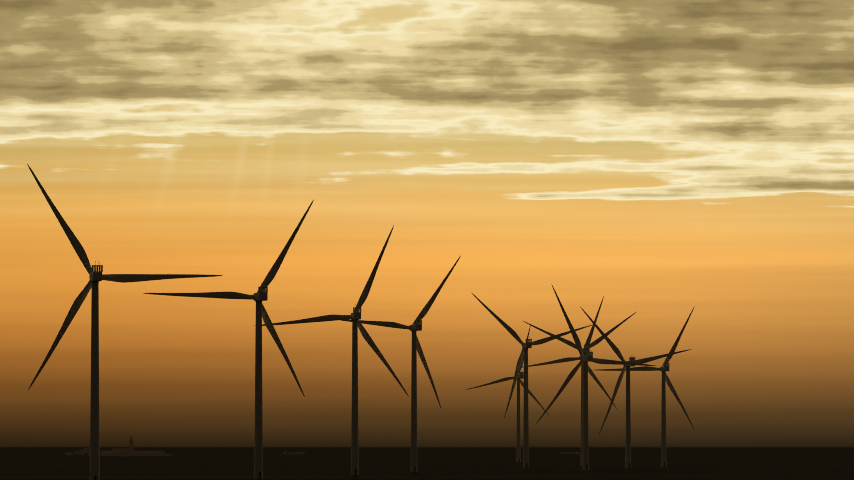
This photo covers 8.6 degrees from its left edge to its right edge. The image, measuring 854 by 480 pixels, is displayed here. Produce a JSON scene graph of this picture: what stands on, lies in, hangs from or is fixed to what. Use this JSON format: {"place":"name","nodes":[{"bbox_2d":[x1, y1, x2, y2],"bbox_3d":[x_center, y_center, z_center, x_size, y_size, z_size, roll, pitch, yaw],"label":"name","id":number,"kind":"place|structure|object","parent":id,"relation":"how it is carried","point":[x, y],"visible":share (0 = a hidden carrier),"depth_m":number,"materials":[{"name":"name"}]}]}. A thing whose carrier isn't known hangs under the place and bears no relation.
{"place":"outdoors","nodes":[
{"label":"outdoors","id":0,"kind":"place"},
{"bbox_2d":[0,447,853,479],"bbox_3d":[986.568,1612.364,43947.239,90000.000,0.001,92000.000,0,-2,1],"label":"sea","id":1,"kind":"structure","parent":0,"point":[429,471],"depth_m":4185.35,"materials":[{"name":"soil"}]},
{"bbox_2d":[27,164,222,479],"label":"wind turbine","id":2,"kind":"object","parent":1,"relation":"on","point":[96,276],"visible":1,"depth_m":2149.71,"materials":[{"name":"paint"}]},
{"bbox_2d":[143,200,313,479],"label":"wind turbine","id":3,"kind":"object","parent":1,"relation":"on","point":[259,296],"visible":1,"depth_m":2455.00,"materials":[{"name":"paint"}]},
{"bbox_2d":[255,226,408,475],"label":"wind turbine","id":4,"kind":"object","parent":1,"relation":"on","point":[355,316],"visible":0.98,"depth_m":2816.45,"materials":[{"name":"paint"}]},
{"bbox_2d":[341,256,460,472],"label":"wind turbine","id":5,"kind":"object","parent":1,"relation":"on","point":[415,327],"visible":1,"depth_m":3134.76,"materials":[{"name":"paint"}]},
{"bbox_2d":[466,325,548,462],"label":"wind turbine","id":6,"kind":"object","parent":1,"relation":"on","point":[518,441],"visible":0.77,"depth_m":5107.94,"materials":[{"name":"paint"}]},
{"bbox_2d":[472,293,593,468],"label":"wind turbine","id":7,"kind":"object","parent":1,"relation":"on","point":[529,343],"visible":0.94,"depth_m":3700.84,"materials":[{"name":"paint"}]},
{"bbox_2d":[520,296,617,465],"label":"wind turbine","id":8,"kind":"object","parent":1,"relation":"on","point":[590,371],"visible":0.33,"depth_m":4197.15,"materials":[{"name":"paint"}]},
{"bbox_2d":[523,312,635,466],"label":"wind turbine","id":9,"kind":"object","parent":1,"relation":"on","point":[586,347],"visible":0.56,"depth_m":4117.10,"materials":[{"name":"paint"}]},
{"bbox_2d":[535,284,654,470],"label":"wind turbine","id":10,"kind":"object","parent":1,"relation":"on","point":[586,359],"visible":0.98,"depth_m":3449.09,"materials":[{"name":"paint"}]},
{"bbox_2d":[581,308,690,468],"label":"wind turbine","id":11,"kind":"object","parent":1,"relation":"on","point":[616,350],"visible":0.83,"depth_m":3718.58,"materials":[{"name":"paint"}]},
{"bbox_2d":[596,306,694,467],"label":"wind turbine","id":12,"kind":"object","parent":1,"relation":"on","point":[663,368],"visible":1,"depth_m":3939.48,"materials":[{"name":"paint"}]},
{"bbox_2d":[0,456,853,461],"bbox_3d":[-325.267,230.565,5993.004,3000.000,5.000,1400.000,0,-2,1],"label":"sea","id":13,"kind":"structure","parent":0,"point":[303,459],"depth_m":5622.67,"materials":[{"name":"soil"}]},
{"bbox_2d":[101,451,109,455],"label":"house","id":14,"kind":"structure","parent":13,"relation":"on","point":[105,452],"depth_m":6049.83,"materials":[{"name":"brick"}]},
{"bbox_2d":[109,437,133,455],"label":"ship","id":15,"kind":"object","parent":13,"relation":"on","point":[127,451],"depth_m":5990.79,"materials":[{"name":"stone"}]},
{"bbox_2d":[133,450,144,455],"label":"house","id":16,"kind":"structure","parent":13,"relation":"on","point":[142,452],"depth_m":6099.98,"materials":[{"name":"brick"}]},
{"bbox_2d":[0,0,853,446],"label":"sky","id":17,"kind":"structure","parent":0,"point":[660,160],"materials":[{"name":"orange"}]}
]}

